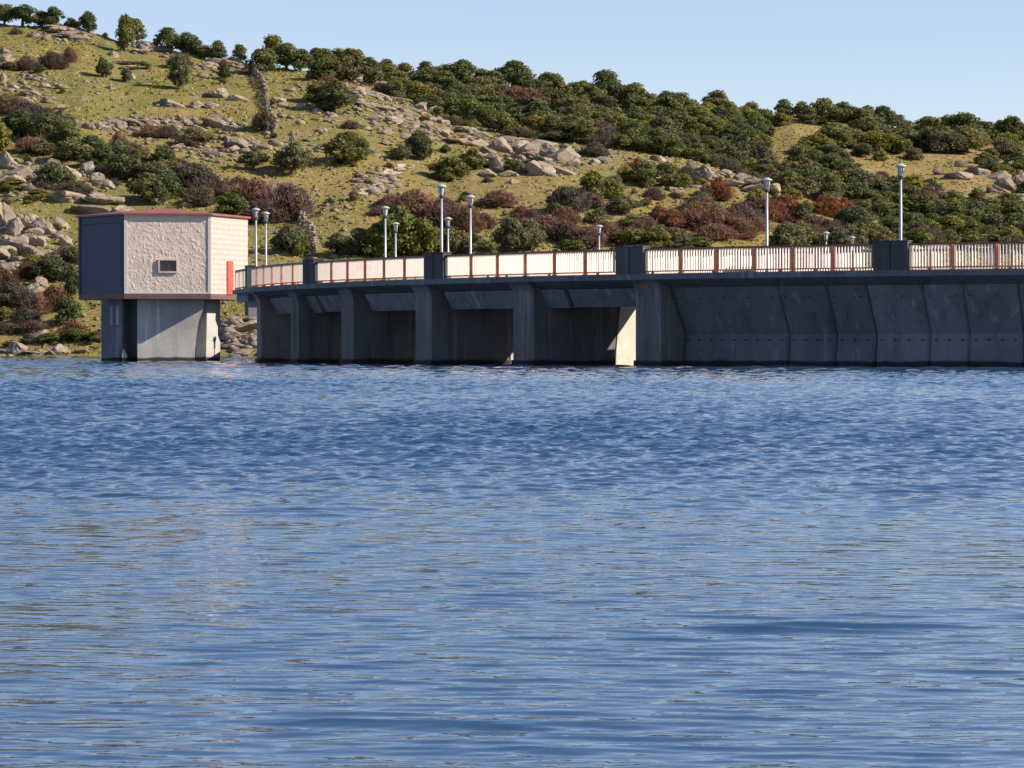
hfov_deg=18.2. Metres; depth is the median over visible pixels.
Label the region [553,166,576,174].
boulder
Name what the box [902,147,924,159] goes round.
leafy shrub
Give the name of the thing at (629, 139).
holm oak
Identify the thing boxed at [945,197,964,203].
leafy shrub
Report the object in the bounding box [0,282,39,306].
bare shrub
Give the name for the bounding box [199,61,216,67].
boulder
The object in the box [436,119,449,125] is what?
boulder
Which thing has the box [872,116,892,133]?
leafy shrub
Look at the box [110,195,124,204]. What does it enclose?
boulder
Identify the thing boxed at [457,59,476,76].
holm oak
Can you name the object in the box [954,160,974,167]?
boulder
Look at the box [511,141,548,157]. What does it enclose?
boulder
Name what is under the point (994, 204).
holm oak
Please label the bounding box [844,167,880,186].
leafy shrub
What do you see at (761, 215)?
bare shrub
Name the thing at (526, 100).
holm oak
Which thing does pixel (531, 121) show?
leafy shrub
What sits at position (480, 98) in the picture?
leafy shrub
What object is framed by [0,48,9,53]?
boulder
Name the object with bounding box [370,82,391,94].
bare shrub
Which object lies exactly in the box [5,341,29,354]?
boulder
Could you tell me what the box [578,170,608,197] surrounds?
leafy shrub
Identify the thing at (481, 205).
leafy shrub
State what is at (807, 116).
holm oak
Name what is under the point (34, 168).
boulder
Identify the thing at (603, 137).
bare shrub
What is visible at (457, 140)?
boulder
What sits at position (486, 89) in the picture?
leafy shrub
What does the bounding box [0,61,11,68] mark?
bare shrub
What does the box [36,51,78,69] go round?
bare shrub
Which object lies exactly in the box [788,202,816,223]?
holm oak
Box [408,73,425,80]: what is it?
holm oak
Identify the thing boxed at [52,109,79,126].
leafy shrub
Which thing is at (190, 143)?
bare shrub
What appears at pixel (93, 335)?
leafy shrub
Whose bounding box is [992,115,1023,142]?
holm oak
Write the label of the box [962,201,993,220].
holm oak
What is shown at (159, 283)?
intake tower
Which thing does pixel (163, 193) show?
holm oak
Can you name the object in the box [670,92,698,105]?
holm oak
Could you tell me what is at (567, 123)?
holm oak
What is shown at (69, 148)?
holm oak
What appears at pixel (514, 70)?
holm oak
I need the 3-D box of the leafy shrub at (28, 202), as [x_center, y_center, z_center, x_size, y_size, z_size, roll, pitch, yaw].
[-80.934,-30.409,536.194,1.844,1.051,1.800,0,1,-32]
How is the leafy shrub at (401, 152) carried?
on the hillside
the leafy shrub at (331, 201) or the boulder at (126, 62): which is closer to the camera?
the leafy shrub at (331, 201)
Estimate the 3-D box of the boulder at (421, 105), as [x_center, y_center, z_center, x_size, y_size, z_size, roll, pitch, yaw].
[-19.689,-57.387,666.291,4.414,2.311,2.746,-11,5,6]
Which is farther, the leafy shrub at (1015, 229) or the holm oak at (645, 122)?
the holm oak at (645, 122)
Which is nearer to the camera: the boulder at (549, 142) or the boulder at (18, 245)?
the boulder at (18, 245)
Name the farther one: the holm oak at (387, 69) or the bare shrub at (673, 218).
the holm oak at (387, 69)
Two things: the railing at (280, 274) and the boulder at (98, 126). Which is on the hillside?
the boulder at (98, 126)
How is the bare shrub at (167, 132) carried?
on the hillside
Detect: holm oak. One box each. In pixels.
[0,3,13,24]
[0,109,35,136]
[4,4,37,25]
[8,324,20,332]
[23,155,31,162]
[27,112,75,136]
[29,10,47,25]
[29,124,43,136]
[29,253,66,280]
[32,162,69,185]
[42,5,65,24]
[47,122,80,141]
[48,137,94,160]
[53,295,82,322]
[60,174,79,183]
[62,266,77,296]
[63,17,80,26]
[75,151,97,165]
[76,11,97,31]
[78,134,107,153]
[91,144,114,164]
[95,58,113,77]
[103,153,141,178]
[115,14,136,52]
[117,144,131,153]
[125,172,163,202]
[126,148,151,167]
[129,17,147,43]
[147,167,183,198]
[148,179,169,202]
[149,144,175,162]
[152,27,181,48]
[167,53,191,89]
[174,31,196,51]
[182,34,202,53]
[196,45,212,58]
[206,40,227,58]
[216,63,232,78]
[231,44,247,60]
[243,48,278,74]
[262,34,281,63]
[274,42,297,68]
[287,48,313,71]
[292,240,305,256]
[295,228,309,252]
[303,80,326,102]
[307,48,342,61]
[309,47,319,55]
[312,80,357,112]
[318,131,368,164]
[332,48,342,55]
[337,47,365,61]
[349,136,373,160]
[349,227,365,253]
[358,56,377,68]
[360,67,384,85]
[361,242,374,256]
[370,64,382,70]
[376,58,396,65]
[377,64,396,81]
[383,80,407,97]
[383,162,393,167]
[384,70,410,87]
[397,62,416,76]
[403,129,434,160]
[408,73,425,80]
[411,93,445,110]
[414,61,436,73]
[414,68,437,82]
[426,156,471,180]
[430,106,449,117]
[435,61,478,81]
[437,92,464,115]
[439,77,461,90]
[441,88,455,97]
[453,85,479,96]
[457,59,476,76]
[457,148,485,169]
[458,93,473,105]
[464,104,499,127]
[473,68,487,77]
[478,94,505,112]
[483,70,510,84]
[484,75,509,95]
[489,112,520,132]
[494,59,536,85]
[500,94,515,108]
[502,159,522,171]
[504,103,520,113]
[506,96,549,113]
[506,100,559,120]
[510,78,529,87]
[513,114,524,126]
[523,156,548,163]
[524,79,545,91]
[537,71,572,93]
[547,115,585,135]
[552,107,565,114]
[558,84,576,95]
[558,103,598,117]
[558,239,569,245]
[566,119,598,143]
[567,80,593,95]
[576,94,589,102]
[582,85,607,99]
[589,69,624,98]
[593,111,618,127]
[609,195,619,200]
[614,129,649,149]
[615,82,648,106]
[615,120,650,137]
[620,118,637,127]
[621,92,641,111]
[625,109,647,120]
[627,97,658,111]
[633,128,677,152]
[634,160,656,186]
[638,120,656,137]
[641,93,657,99]
[646,95,688,116]
[652,134,685,156]
[653,162,680,185]
[656,90,672,97]
[661,112,697,130]
[664,110,678,117]
[667,118,682,131]
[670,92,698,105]
[679,137,691,148]
[691,113,725,135]
[691,143,707,151]
[695,152,715,163]
[700,89,727,106]
[706,142,720,151]
[714,124,747,140]
[718,100,738,108]
[719,107,746,121]
[731,118,748,126]
[732,116,775,137]
[735,129,773,148]
[739,101,758,110]
[739,125,753,130]
[749,171,762,179]
[750,157,774,173]
[753,108,773,119]
[768,233,797,251]
[771,161,781,167]
[773,99,795,115]
[773,170,802,189]
[779,166,792,172]
[784,146,810,161]
[787,143,810,153]
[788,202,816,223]
[792,101,808,117]
[797,107,822,124]
[797,164,837,183]
[802,97,843,124]
[807,150,823,160]
[814,122,856,147]
[814,153,842,172]
[816,181,845,198]
[818,167,831,173]
[829,169,861,182]
[833,101,850,122]
[834,162,857,171]
[835,106,875,126]
[841,127,868,148]
[841,182,879,201]
[843,158,862,167]
[851,116,883,134]
[851,199,873,204]
[853,216,880,231]
[854,199,873,214]
[862,105,874,110]
[869,182,893,193]
[869,202,898,220]
[871,105,901,126]
[881,216,908,234]
[883,202,898,215]
[887,233,907,239]
[888,136,912,153]
[890,183,908,192]
[891,114,913,129]
[892,204,908,215]
[897,185,921,203]
[902,212,921,230]
[903,194,948,215]
[907,117,952,132]
[911,127,942,151]
[913,213,929,220]
[914,116,933,125]
[918,190,938,198]
[925,212,940,220]
[927,203,952,215]
[937,202,982,221]
[940,114,960,128]
[940,229,961,245]
[942,190,967,202]
[950,111,991,136]
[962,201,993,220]
[966,197,980,201]
[968,188,985,200]
[972,152,1000,163]
[976,120,1001,138]
[982,197,1002,214]
[985,148,999,155]
[990,212,1023,230]
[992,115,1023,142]
[992,192,1023,213]
[1000,151,1023,163]
[1011,181,1023,193]
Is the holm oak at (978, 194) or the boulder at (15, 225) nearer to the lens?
the boulder at (15, 225)
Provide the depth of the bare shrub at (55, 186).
541.63 m
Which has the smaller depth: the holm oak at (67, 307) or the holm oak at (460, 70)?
the holm oak at (67, 307)
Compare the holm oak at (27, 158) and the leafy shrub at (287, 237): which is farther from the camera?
the holm oak at (27, 158)
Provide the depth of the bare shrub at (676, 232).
531.37 m
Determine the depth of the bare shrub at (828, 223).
557.57 m
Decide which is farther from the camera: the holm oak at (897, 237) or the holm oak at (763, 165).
the holm oak at (763, 165)
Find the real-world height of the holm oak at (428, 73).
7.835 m
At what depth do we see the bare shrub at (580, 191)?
552.84 m
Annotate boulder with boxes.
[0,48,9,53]
[0,54,15,61]
[0,73,7,81]
[0,151,17,168]
[0,202,16,226]
[0,234,28,245]
[0,245,16,260]
[0,261,22,272]
[3,166,34,176]
[5,174,25,182]
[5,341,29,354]
[7,217,24,234]
[9,256,25,262]
[10,84,20,89]
[10,242,40,250]
[19,90,42,95]
[19,182,36,190]
[21,213,37,226]
[22,227,44,236]
[22,351,46,353]
[28,216,55,234]
[28,235,50,245]
[28,286,44,293]
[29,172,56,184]
[31,165,43,173]
[31,276,47,284]
[32,329,48,342]
[34,249,53,255]
[40,83,49,87]
[43,97,55,102]
[43,158,61,165]
[44,24,85,31]
[44,27,66,32]
[47,344,69,354]
[49,190,85,201]
[52,30,83,36]
[53,104,68,109]
[53,216,70,229]
[59,235,71,245]
[61,166,81,177]
[68,35,89,40]
[71,205,111,213]
[72,348,90,352]
[78,161,94,173]
[80,192,114,204]
[82,121,93,129]
[89,172,104,183]
[94,123,111,130]
[101,180,114,188]
[104,85,115,89]
[108,50,119,57]
[108,205,134,212]
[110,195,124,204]
[111,61,138,63]
[112,120,123,125]
[118,65,144,68]
[122,118,142,125]
[129,49,150,53]
[134,40,157,48]
[138,119,160,123]
[151,198,168,204]
[154,46,174,51]
[156,98,184,107]
[160,119,170,122]
[170,143,186,148]
[177,202,192,206]
[180,119,192,124]
[189,100,204,108]
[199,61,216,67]
[201,116,228,127]
[201,149,217,156]
[204,88,228,97]
[205,58,237,65]
[205,102,222,108]
[220,342,244,348]
[221,125,243,130]
[221,334,250,340]
[223,145,239,152]
[223,316,240,319]
[224,138,250,149]
[226,95,249,100]
[227,56,243,63]
[228,348,256,355]
[233,320,256,331]
[242,316,256,320]
[242,335,256,344]
[254,142,272,149]
[270,97,286,102]
[276,102,289,107]
[288,131,297,135]
[295,103,305,108]
[302,138,316,141]
[350,74,363,82]
[351,86,365,94]
[356,101,375,107]
[363,114,382,121]
[366,91,388,97]
[371,179,387,182]
[375,128,394,134]
[376,105,396,110]
[381,139,392,145]
[382,116,403,123]
[389,96,408,103]
[393,168,406,171]
[397,106,414,114]
[400,133,410,136]
[403,121,419,127]
[413,102,426,111]
[420,120,434,128]
[427,128,453,137]
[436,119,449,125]
[442,138,468,143]
[453,126,476,131]
[459,139,488,145]
[467,132,492,137]
[478,169,496,176]
[479,146,495,153]
[484,153,501,159]
[488,136,512,152]
[489,156,504,170]
[496,170,516,176]
[497,136,532,142]
[504,179,520,183]
[508,140,528,149]
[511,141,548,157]
[524,160,555,175]
[533,139,561,144]
[539,142,558,156]
[541,156,554,161]
[545,160,557,165]
[547,147,580,160]
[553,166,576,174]
[563,158,579,167]
[588,158,600,164]
[595,156,611,163]
[625,244,649,251]
[649,155,666,161]
[664,186,679,192]
[685,159,698,168]
[694,165,717,181]
[717,169,731,177]
[726,180,744,186]
[733,173,750,178]
[740,184,763,191]
[743,176,760,181]
[770,183,780,190]
[929,245,949,251]
[932,169,946,174]
[943,171,973,179]
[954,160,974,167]
[963,167,990,175]
[963,245,1004,253]
[985,170,1011,179]
[986,184,1010,193]
[994,177,1016,190]
[1011,170,1023,184]
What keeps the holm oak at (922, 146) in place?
on the hillside
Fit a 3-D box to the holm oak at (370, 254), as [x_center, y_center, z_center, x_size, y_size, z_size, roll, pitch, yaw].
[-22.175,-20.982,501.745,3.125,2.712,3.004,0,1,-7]
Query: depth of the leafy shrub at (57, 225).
519.45 m
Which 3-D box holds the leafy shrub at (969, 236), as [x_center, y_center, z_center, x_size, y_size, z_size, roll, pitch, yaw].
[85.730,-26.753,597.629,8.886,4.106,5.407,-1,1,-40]
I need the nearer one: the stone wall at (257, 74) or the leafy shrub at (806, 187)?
the stone wall at (257, 74)
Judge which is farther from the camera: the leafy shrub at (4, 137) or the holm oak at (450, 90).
the holm oak at (450, 90)
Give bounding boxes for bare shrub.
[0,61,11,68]
[0,92,25,115]
[0,269,30,290]
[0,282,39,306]
[0,322,22,333]
[1,99,43,116]
[3,308,42,324]
[4,55,41,69]
[7,27,23,33]
[9,134,51,153]
[10,263,43,278]
[10,315,42,324]
[13,292,56,314]
[16,246,35,257]
[16,333,42,344]
[17,318,51,333]
[26,100,59,120]
[26,135,58,147]
[31,177,52,188]
[31,285,74,310]
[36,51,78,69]
[46,182,66,193]
[47,246,66,255]
[48,262,70,280]
[56,320,88,334]
[59,181,94,195]
[61,45,79,62]
[95,163,108,172]
[104,179,122,185]
[107,131,129,142]
[113,162,143,179]
[118,142,151,157]
[131,125,163,137]
[153,124,179,138]
[162,50,198,68]
[168,157,188,164]
[169,160,215,184]
[173,134,198,146]
[176,184,217,205]
[181,171,238,195]
[189,192,215,206]
[214,182,232,197]
[219,59,229,64]
[220,177,280,204]
[222,176,247,188]
[239,195,288,223]
[240,181,328,221]
[249,112,259,127]
[251,108,276,131]
[294,188,315,210]
[311,75,347,90]
[338,120,361,128]
[366,205,389,215]
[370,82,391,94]
[372,192,398,209]
[376,189,438,218]
[415,196,462,225]
[445,114,465,126]
[448,205,492,233]
[474,187,520,207]
[479,210,497,229]
[481,177,493,182]
[493,126,544,137]
[498,84,540,104]
[499,85,557,108]
[504,205,543,219]
[516,209,547,219]
[517,211,580,235]
[517,218,530,224]
[542,185,598,214]
[542,218,584,242]
[545,206,587,223]
[563,222,614,248]
[570,187,593,210]
[572,142,614,156]
[581,127,617,147]
[584,191,608,207]
[592,117,617,134]
[594,219,622,243]
[621,157,641,181]
[621,215,665,231]
[636,187,670,200]
[645,108,668,118]
[646,205,667,223]
[656,207,695,227]
[660,225,698,241]
[666,181,682,187]
[667,192,684,197]
[670,194,728,210]
[675,166,697,178]
[679,202,708,227]
[688,206,753,232]
[688,220,748,241]
[691,176,707,183]
[699,135,718,142]
[701,154,725,166]
[701,176,738,201]
[707,154,751,174]
[721,201,773,231]
[733,217,760,236]
[734,229,756,239]
[739,168,754,174]
[739,196,759,206]
[743,143,781,160]
[749,197,789,219]
[755,209,770,220]
[756,216,775,231]
[765,193,810,215]
[772,213,808,223]
[804,213,831,224]
[806,189,820,200]
[807,193,848,217]
[807,224,831,244]
[814,217,843,228]
[840,197,858,207]
[840,241,864,252]
[872,171,891,181]
[907,220,954,242]
[909,185,948,203]
[992,240,1015,253]
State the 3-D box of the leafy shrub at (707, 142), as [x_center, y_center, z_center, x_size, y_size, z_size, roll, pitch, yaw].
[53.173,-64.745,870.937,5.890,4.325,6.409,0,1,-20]
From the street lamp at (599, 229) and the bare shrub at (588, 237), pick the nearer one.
the street lamp at (599, 229)
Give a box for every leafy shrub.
[0,122,11,150]
[0,177,29,189]
[0,183,14,191]
[0,196,11,203]
[0,306,10,319]
[2,339,14,345]
[7,247,18,256]
[9,63,18,70]
[18,121,31,136]
[18,254,39,265]
[24,200,33,203]
[26,188,50,198]
[30,62,46,72]
[30,139,56,155]
[36,332,62,341]
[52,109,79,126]
[52,223,66,229]
[59,245,77,265]
[60,328,88,340]
[82,330,100,341]
[104,139,127,154]
[120,68,132,81]
[132,161,169,178]
[137,61,150,68]
[158,159,183,171]
[174,126,217,143]
[212,191,247,214]
[218,78,226,83]
[236,145,270,168]
[268,224,301,252]
[269,98,276,104]
[270,132,277,137]
[270,136,313,174]
[286,190,305,210]
[304,56,344,79]
[321,232,353,255]
[324,198,334,205]
[330,55,369,79]
[337,245,362,255]
[348,190,360,200]
[359,222,392,257]
[373,239,393,257]
[378,204,421,256]
[387,143,411,159]
[404,80,433,101]
[404,216,439,255]
[419,115,430,120]
[423,81,441,88]
[426,69,464,87]
[430,87,445,97]
[431,226,445,251]
[435,226,468,253]
[439,144,451,152]
[456,98,480,120]
[457,195,467,201]
[457,231,485,252]
[462,75,473,83]
[463,119,481,127]
[465,75,498,95]
[472,95,488,101]
[474,240,497,253]
[478,202,485,207]
[483,161,489,167]
[489,214,533,251]
[515,113,545,132]
[521,217,547,250]
[534,113,562,132]
[535,129,571,141]
[538,87,569,106]
[545,201,563,213]
[550,96,597,110]
[556,93,575,101]
[558,239,585,250]
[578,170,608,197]
[582,208,609,222]
[590,94,618,107]
[591,105,613,117]
[600,176,624,197]
[603,193,642,213]
[607,134,623,148]
[608,106,623,115]
[610,174,627,190]
[612,113,627,129]
[614,213,654,229]
[615,166,636,181]
[617,226,645,245]
[636,180,648,187]
[639,113,656,124]
[639,226,672,251]
[640,196,652,205]
[645,115,682,134]
[651,229,674,247]
[672,235,697,247]
[673,173,693,187]
[676,147,707,161]
[677,133,704,147]
[679,236,723,253]
[682,122,712,139]
[682,245,697,253]
[685,202,712,211]
[686,104,711,121]
[691,186,713,196]
[694,178,707,185]
[698,191,712,199]
[700,101,715,112]
[701,138,719,148]
[707,141,749,162]
[711,105,726,117]
[715,136,726,144]
[718,120,731,133]
[726,133,770,157]
[736,106,763,119]
[740,157,757,172]
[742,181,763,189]
[745,189,771,200]
[757,115,773,127]
[759,167,781,183]
[768,112,792,125]
[768,184,779,195]
[768,193,778,200]
[772,221,808,250]
[776,160,792,170]
[780,187,803,199]
[783,178,820,199]
[785,157,819,172]
[797,132,835,151]
[797,220,821,243]
[815,226,855,248]
[817,144,843,153]
[827,223,868,246]
[831,206,872,225]
[834,181,849,196]
[836,150,850,160]
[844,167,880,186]
[850,143,873,156]
[857,130,903,150]
[864,193,895,206]
[865,225,895,242]
[867,211,879,220]
[868,233,884,243]
[869,173,889,188]
[871,149,889,160]
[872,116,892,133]
[881,190,909,208]
[885,175,902,185]
[886,128,900,135]
[889,173,928,189]
[896,127,927,147]
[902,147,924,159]
[902,227,933,248]
[904,194,918,212]
[921,178,942,190]
[922,219,941,233]
[923,130,970,153]
[935,214,965,231]
[941,225,962,234]
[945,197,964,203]
[954,124,990,152]
[956,230,992,246]
[958,220,989,240]
[959,215,984,226]
[976,157,1000,170]
[977,128,992,145]
[982,224,997,233]
[982,230,1008,241]
[983,212,1011,229]
[991,137,1023,156]
[991,164,1015,176]
[992,131,1023,147]
[998,228,1023,246]
[999,201,1023,216]
[1001,225,1022,234]
[1004,241,1021,253]
[1008,159,1023,172]
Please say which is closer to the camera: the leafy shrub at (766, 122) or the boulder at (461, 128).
the boulder at (461, 128)
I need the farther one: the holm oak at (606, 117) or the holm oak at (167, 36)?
the holm oak at (606, 117)
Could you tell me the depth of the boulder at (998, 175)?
857.49 m
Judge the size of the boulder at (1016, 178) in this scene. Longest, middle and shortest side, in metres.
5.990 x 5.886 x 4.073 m
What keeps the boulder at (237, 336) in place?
on the hillside
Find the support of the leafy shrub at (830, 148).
on the hillside
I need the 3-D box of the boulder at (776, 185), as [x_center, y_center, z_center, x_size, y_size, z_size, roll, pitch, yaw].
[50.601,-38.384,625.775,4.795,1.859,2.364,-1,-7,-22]
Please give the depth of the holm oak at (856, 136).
897.01 m
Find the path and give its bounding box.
[358,164,414,194]
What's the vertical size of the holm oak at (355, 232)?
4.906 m
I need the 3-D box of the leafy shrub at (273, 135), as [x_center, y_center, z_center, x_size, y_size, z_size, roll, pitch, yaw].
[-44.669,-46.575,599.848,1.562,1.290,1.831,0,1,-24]
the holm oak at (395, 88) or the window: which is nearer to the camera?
the window
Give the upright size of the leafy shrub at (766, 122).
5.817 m
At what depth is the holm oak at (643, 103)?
933.71 m
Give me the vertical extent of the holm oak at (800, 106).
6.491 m
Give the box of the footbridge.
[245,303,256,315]
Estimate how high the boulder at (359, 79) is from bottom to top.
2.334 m
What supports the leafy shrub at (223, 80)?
on the hillside
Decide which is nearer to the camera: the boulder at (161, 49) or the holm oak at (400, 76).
the boulder at (161, 49)
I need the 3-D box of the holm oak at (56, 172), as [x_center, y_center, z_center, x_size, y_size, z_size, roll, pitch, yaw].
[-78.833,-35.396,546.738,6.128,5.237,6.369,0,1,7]
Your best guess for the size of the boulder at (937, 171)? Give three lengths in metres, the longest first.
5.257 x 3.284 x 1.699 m
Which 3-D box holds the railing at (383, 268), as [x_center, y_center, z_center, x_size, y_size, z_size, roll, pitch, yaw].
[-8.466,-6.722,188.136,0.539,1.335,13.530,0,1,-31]
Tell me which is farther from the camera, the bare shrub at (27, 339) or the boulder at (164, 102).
the boulder at (164, 102)
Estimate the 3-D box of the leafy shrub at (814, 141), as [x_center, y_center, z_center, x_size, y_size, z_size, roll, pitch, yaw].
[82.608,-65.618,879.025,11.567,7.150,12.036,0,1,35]
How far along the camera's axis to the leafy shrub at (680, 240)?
520.07 m
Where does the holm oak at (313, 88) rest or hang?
on the hillside
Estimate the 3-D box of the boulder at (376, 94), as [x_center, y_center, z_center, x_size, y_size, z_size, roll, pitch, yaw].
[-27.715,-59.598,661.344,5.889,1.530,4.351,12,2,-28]
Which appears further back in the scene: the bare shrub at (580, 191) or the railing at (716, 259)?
the bare shrub at (580, 191)
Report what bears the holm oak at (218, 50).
on the hillside
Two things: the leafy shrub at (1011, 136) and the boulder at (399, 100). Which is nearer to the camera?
the boulder at (399, 100)
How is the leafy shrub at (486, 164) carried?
on the hillside
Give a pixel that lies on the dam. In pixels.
(891, 309)
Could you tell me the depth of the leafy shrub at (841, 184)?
795.05 m
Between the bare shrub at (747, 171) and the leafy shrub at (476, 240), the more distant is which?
the bare shrub at (747, 171)
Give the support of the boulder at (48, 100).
on the hillside
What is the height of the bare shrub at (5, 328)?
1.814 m
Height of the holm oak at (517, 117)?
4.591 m
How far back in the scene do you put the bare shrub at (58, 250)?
500.04 m
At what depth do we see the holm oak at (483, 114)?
869.93 m
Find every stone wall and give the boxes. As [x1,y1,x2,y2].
[246,63,278,132]
[296,211,318,253]
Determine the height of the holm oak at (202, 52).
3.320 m
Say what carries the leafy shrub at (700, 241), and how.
on the hillside
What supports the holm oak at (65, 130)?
on the hillside
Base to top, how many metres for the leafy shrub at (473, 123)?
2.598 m
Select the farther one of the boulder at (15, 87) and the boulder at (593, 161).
the boulder at (15, 87)
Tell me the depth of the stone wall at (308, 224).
516.15 m
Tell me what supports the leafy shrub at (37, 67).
on the hillside
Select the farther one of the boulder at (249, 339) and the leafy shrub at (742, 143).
the leafy shrub at (742, 143)
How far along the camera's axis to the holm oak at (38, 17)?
709.72 m
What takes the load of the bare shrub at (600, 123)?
on the hillside
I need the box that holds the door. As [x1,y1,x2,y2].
[227,261,233,294]
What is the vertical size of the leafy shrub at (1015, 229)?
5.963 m
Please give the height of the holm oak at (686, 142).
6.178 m
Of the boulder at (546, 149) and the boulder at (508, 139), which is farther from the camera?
the boulder at (508, 139)
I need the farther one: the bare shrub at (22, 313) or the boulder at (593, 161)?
the boulder at (593, 161)
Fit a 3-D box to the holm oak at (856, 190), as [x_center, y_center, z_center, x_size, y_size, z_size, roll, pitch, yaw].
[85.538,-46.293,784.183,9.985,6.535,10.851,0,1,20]
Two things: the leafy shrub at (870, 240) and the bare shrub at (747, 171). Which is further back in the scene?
the bare shrub at (747, 171)
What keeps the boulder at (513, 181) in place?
on the hillside
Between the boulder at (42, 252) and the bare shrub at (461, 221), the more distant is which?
the bare shrub at (461, 221)
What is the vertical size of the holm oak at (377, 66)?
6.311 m
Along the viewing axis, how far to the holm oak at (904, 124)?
967.71 m
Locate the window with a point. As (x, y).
(164, 265)
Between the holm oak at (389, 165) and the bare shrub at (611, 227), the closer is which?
the bare shrub at (611, 227)
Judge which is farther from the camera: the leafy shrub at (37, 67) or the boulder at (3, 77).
the leafy shrub at (37, 67)
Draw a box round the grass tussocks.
[0,25,1021,355]
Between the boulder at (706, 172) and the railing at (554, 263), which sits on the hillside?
the boulder at (706, 172)
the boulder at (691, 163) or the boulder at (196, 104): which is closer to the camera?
the boulder at (691, 163)
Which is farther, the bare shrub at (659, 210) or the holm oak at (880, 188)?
the holm oak at (880, 188)
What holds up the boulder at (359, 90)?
on the hillside
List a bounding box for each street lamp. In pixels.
[251,208,259,266]
[262,212,269,285]
[381,206,388,256]
[392,222,398,256]
[436,184,446,251]
[444,217,451,251]
[466,195,474,253]
[595,225,602,256]
[762,178,771,271]
[822,232,829,270]
[848,236,855,249]
[895,163,906,239]
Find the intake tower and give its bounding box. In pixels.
[76,208,250,361]
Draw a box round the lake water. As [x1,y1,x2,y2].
[0,356,1023,767]
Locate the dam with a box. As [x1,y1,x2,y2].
[233,240,1023,366]
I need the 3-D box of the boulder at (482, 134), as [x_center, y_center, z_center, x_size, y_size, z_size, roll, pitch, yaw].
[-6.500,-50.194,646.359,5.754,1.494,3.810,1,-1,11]
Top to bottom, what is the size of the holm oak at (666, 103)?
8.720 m
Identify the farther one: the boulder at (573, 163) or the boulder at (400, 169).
the boulder at (573, 163)
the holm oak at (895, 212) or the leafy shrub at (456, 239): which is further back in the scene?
the holm oak at (895, 212)
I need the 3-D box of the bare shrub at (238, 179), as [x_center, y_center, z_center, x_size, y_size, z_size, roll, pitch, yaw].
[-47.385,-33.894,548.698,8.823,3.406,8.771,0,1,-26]
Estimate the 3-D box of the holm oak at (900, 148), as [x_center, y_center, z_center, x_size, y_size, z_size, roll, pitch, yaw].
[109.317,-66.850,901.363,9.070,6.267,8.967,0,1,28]
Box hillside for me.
[0,23,1023,355]
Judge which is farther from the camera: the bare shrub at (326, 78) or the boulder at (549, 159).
the bare shrub at (326, 78)
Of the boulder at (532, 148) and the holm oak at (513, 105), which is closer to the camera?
the boulder at (532, 148)
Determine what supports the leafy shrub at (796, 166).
on the hillside
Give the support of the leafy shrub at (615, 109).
on the hillside
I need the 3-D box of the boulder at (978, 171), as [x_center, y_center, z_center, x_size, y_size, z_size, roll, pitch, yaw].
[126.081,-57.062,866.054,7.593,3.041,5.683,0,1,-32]
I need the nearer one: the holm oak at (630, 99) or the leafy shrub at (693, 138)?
the leafy shrub at (693, 138)
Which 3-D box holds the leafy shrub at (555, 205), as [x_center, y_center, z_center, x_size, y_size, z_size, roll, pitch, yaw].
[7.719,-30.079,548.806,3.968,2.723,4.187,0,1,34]
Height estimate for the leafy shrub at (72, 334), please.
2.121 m
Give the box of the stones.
[0,23,960,355]
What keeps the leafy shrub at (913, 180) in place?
on the hillside
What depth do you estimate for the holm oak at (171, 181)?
541.46 m
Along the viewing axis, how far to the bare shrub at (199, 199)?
537.78 m
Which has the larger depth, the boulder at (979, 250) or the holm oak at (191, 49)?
the holm oak at (191, 49)
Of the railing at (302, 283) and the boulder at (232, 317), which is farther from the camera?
the boulder at (232, 317)
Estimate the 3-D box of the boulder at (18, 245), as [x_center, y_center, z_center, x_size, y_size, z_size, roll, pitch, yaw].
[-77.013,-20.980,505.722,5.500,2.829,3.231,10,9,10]
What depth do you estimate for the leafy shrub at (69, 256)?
496.00 m
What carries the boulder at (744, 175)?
on the hillside
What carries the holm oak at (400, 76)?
on the hillside
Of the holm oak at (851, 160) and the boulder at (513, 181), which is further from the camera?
the holm oak at (851, 160)
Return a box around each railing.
[235,269,244,289]
[251,262,302,286]
[260,280,345,286]
[317,256,423,281]
[390,277,455,279]
[446,249,614,277]
[456,274,573,277]
[574,253,746,274]
[646,244,872,272]
[748,248,969,271]
[910,241,1023,268]
[970,248,1023,268]
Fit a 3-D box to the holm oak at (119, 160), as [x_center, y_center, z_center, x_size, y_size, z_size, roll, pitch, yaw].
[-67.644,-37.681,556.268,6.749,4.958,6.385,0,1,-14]
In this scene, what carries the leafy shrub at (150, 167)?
on the hillside
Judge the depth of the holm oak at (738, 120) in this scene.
906.65 m
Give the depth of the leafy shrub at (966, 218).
751.04 m
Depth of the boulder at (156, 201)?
538.33 m
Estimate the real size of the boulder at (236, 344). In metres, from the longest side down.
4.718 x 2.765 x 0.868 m
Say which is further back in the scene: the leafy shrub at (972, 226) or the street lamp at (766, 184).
the leafy shrub at (972, 226)
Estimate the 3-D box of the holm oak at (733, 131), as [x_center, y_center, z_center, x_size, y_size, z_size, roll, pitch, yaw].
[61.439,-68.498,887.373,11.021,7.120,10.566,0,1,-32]
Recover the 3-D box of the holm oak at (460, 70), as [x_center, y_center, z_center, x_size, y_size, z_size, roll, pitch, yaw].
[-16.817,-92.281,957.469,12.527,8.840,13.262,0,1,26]
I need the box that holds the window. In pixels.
[158,259,177,272]
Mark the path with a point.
(385, 171)
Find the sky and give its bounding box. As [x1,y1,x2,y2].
[0,0,1023,127]
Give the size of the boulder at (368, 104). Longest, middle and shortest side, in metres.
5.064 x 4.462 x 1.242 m
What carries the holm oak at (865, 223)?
on the hillside
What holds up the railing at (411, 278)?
on the dam
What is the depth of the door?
235.37 m
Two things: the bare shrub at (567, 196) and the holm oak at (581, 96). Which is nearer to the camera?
the bare shrub at (567, 196)

